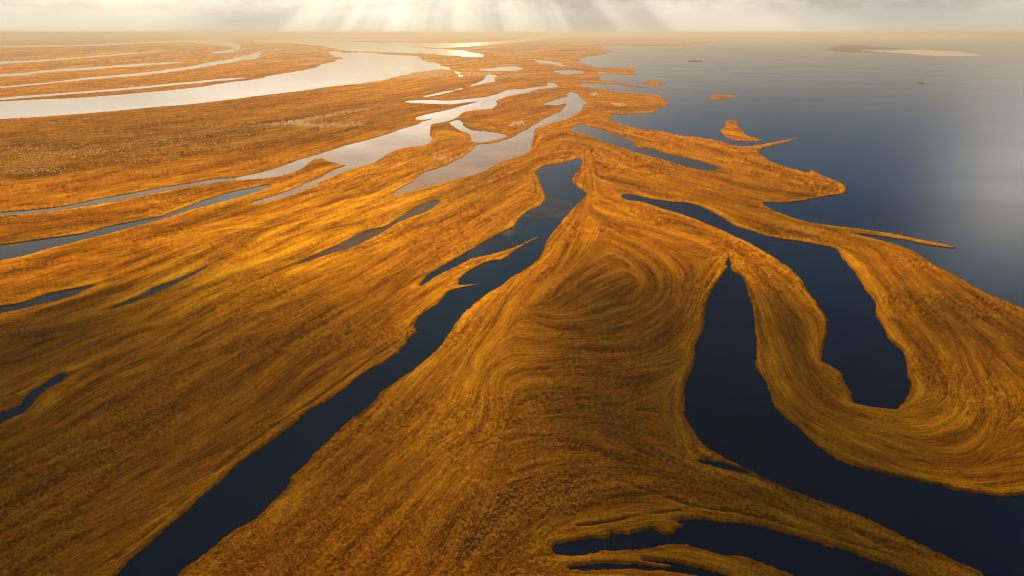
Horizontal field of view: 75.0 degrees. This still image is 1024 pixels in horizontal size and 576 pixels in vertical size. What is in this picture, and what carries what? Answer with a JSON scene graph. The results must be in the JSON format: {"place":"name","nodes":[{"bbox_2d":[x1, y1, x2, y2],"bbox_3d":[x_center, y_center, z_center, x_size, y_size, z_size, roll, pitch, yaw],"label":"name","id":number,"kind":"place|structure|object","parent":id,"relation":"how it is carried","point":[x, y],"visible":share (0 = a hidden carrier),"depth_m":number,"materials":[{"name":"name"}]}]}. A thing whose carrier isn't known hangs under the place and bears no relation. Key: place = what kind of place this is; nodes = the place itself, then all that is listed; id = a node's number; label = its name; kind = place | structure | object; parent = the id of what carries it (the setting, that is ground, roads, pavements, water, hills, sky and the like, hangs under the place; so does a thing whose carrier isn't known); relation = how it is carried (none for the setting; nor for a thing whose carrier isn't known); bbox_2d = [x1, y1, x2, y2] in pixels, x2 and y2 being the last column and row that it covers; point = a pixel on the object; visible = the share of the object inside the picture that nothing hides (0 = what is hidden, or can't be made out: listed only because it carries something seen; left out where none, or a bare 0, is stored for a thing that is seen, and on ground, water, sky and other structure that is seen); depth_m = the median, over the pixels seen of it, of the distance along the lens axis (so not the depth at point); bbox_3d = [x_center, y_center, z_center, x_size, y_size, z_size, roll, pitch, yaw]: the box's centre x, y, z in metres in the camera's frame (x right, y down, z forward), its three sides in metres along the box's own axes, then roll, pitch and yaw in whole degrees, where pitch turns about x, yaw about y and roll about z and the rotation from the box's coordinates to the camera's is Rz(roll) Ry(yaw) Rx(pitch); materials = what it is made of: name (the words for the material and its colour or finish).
{"place":"outdoors","nodes":[
{"label":"outdoors","id":0,"kind":"place"},
{"bbox_2d":[0,50,164,63],"bbox_3d":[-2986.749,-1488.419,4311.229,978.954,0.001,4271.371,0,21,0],"label":"river","id":1,"kind":"structure","parent":0,"point":[21,61],"depth_m":4169.38,"materials":[{"name":"liquid"}]},
{"bbox_2d":[0,62,182,76],"bbox_3d":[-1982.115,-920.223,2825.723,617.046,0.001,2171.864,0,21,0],"label":"river","id":2,"kind":"structure","parent":0,"point":[86,68],"depth_m":3001.47,"materials":[{"name":"liquid"}]},
{"bbox_2d":[0,40,241,53],"bbox_3d":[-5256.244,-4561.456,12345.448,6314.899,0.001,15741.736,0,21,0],"label":"river","id":3,"kind":"structure","parent":0,"point":[235,46],"depth_m":9158.56,"materials":[{"name":"liquid"}]},
{"bbox_2d":[0,51,263,87],"bbox_3d":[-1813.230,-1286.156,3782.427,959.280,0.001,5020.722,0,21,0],"label":"river","id":4,"kind":"structure","parent":0,"point":[250,56],"depth_m":2842.24,"materials":[{"name":"liquid"}]},
{"bbox_2d":[0,51,462,118],"bbox_3d":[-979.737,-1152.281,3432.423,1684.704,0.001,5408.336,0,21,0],"label":"river","id":5,"kind":"structure","parent":0,"point":[355,68],"depth_m":1923.73,"materials":[{"name":"liquid"}]},
{"bbox_2d":[254,34,561,56],"bbox_3d":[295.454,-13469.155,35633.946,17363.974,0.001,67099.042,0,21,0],"label":"river","id":6,"kind":"structure","parent":0,"point":[385,47],"depth_m":9158.56,"materials":[{"name":"liquid"}]},
{"bbox_2d":[0,34,1023,575],"bbox_3d":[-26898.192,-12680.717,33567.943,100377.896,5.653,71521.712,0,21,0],"label":"marsh ground","id":7,"kind":"structure","parent":0,"point":[378,108],"depth_m":361.31,"materials":[{"name":"orange plant"}]},
{"bbox_2d":[0,374,66,423],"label":"pool","id":8,"kind":"structure","parent":7,"relation":"in","point":[28,400],"depth_m":291.41,"materials":[{"name":"liquid"}]},
{"bbox_2d":[0,286,92,312],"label":"pool","id":9,"kind":"structure","parent":7,"relation":"in","point":[51,297],"depth_m":401.77,"materials":[{"name":"grey liquid"}]},
{"bbox_2d":[0,178,235,215],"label":"creek","id":10,"kind":"structure","parent":7,"relation":"in","point":[112,199],"depth_m":646.66,"materials":[{"name":"liquid"}]},
{"bbox_2d":[0,78,241,99],"bbox_3d":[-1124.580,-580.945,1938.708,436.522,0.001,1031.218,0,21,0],"label":"creek","id":11,"kind":"structure","parent":7,"relation":"in","point":[93,91],"depth_m":1889.81,"materials":[{"name":"liquid"}]},
{"bbox_2d":[0,185,270,260],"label":"creek","id":12,"kind":"structure","parent":7,"relation":"in","point":[13,250],"depth_m":528.62,"materials":[{"name":"grey liquid"}]},
{"bbox_2d":[112,266,206,308],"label":"pool","id":13,"kind":"structure","parent":7,"relation":"in","point":[157,289],"depth_m":419.05,"materials":[{"name":"grey liquid"}]},
{"bbox_2d":[0,120,361,176],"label":"scrub","id":14,"kind":"object","parent":7,"relation":"on","point":[48,170],"visible":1,"depth_m":904.26,"materials":[{"name":"orange plant"}]},
{"bbox_2d":[116,159,585,575],"bbox_3d":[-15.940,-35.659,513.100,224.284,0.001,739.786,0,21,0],"label":"river channel","id":15,"kind":"object","parent":7,"relation":"in","point":[249,489],"visible":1,"depth_m":283.69,"materials":[{"name":"liquid"}]},
{"bbox_2d":[296,200,439,264],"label":"pool","id":16,"kind":"structure","parent":7,"relation":"in","point":[356,240],"depth_m":531.24,"materials":[{"name":"liquid"}]},
{"bbox_2d":[235,86,550,203],"bbox_3d":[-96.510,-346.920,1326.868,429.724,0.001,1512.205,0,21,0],"label":"river channel","id":17,"kind":"object","parent":7,"relation":"in","point":[360,154],"visible":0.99,"depth_m":950.77,"materials":[{"name":"liquid"}]},
{"bbox_2d":[423,74,497,96],"bbox_3d":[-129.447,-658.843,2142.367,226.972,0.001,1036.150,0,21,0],"label":"creek","id":18,"kind":"structure","parent":7,"relation":"in","point":[489,78],"depth_m":2155.98,"materials":[{"name":"liquid"}]},
{"bbox_2d":[449,120,506,142],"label":"pool","id":19,"kind":"structure","parent":7,"relation":"in","point":[480,136],"depth_m":1053.61,"materials":[{"name":"liquid"}]},
{"bbox_2d":[392,92,586,194],"bbox_3d":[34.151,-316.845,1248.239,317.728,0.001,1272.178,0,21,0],"label":"river channel","id":20,"kind":"object","parent":7,"relation":"in","point":[480,158],"visible":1,"depth_m":880.46,"materials":[{"name":"liquid"}]},
{"bbox_2d":[478,66,522,70],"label":"pool","id":21,"kind":"structure","parent":7,"relation":"in","point":[511,68],"depth_m":2919.68,"materials":[{"name":"liquid"}]},
{"bbox_2d":[532,59,569,66],"bbox_3d":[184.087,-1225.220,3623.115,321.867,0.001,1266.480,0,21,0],"label":"creek","id":22,"kind":"structure","parent":7,"relation":"in","point":[550,62],"depth_m":3607.84,"materials":[{"name":"liquid"}]},
{"bbox_2d":[546,83,557,87],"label":"pool","id":23,"kind":"structure","parent":7,"relation":"in","point":[552,85],"depth_m":2033.24,"materials":[{"name":"liquid"}]},
{"bbox_2d":[570,560,724,575],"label":"creek","id":24,"kind":"structure","parent":7,"relation":"in","point":[688,570],"depth_m":200.02,"materials":[{"name":"liquid"}]},
{"bbox_2d":[552,519,908,575],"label":"channel","id":25,"kind":"object","parent":7,"relation":"in","point":[794,555],"visible":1,"depth_m":208.18,"materials":[{"name":"liquid"}]},
{"bbox_2d":[622,195,910,409],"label":"channel","id":26,"kind":"object","parent":7,"relation":"in","point":[863,354],"visible":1,"depth_m":380.37,"materials":[{"name":"liquid"}]},
{"bbox_2d":[684,258,1023,575],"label":"channel","id":27,"kind":"object","parent":7,"relation":"in","point":[733,414],"visible":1,"depth_m":247.06,"materials":[{"name":"liquid"}]},
{"bbox_2d":[0,0,1023,33],"label":"sky","id":28,"kind":"structure","parent":0,"point":[16,16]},
{"bbox_2d":[554,70,583,73],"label":"pond","id":29,"kind":"structure","parent":0,"point":[567,71],"depth_m":2768.79,"materials":[{"name":"grey liquid"}]},
{"bbox_2d":[571,125,719,170],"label":"pond","id":30,"kind":"structure","parent":0,"point":[607,137],"depth_m":926.12,"materials":[{"name":"grey liquid"}]},
{"bbox_2d":[577,34,1023,307],"bbox_3d":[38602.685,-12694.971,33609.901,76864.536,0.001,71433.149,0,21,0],"label":"lagoon water","id":31,"kind":"structure","parent":0,"point":[892,146],"depth_m":1221.80,"materials":[{"name":"blue liquid"}]},
{"bbox_2d":[643,81,664,85],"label":"islet","id":32,"kind":"object","parent":31,"relation":"on","point":[655,83],"visible":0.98,"depth_m":2108.21,"materials":[{"name":"orange plant"}]},
{"bbox_2d":[709,95,735,99],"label":"islet","id":33,"kind":"object","parent":31,"relation":"on","point":[716,97],"visible":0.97,"depth_m":1673.07,"materials":[{"name":"orange plant"}]},
{"bbox_2d":[721,120,761,141],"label":"islet","id":34,"kind":"object","parent":31,"relation":"on","point":[731,129],"visible":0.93,"depth_m":1059.00,"materials":[{"name":"orange plant"}]},
{"bbox_2d":[825,45,901,52],"bbox_3d":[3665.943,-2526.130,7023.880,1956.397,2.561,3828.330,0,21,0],"label":"islet","id":35,"kind":"object","parent":31,"relation":"on","point":[851,48],"visible":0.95,"depth_m":6789.92,"materials":[{"name":"beige sand"}]},
{"bbox_2d":[862,50,981,55],"bbox_3d":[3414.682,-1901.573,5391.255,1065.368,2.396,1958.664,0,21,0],"label":"sandbar","id":36,"kind":"structure","parent":31,"relation":"on","point":[937,53],"depth_m":5412.32,"materials":[{"name":"beige sand"}]}
]}

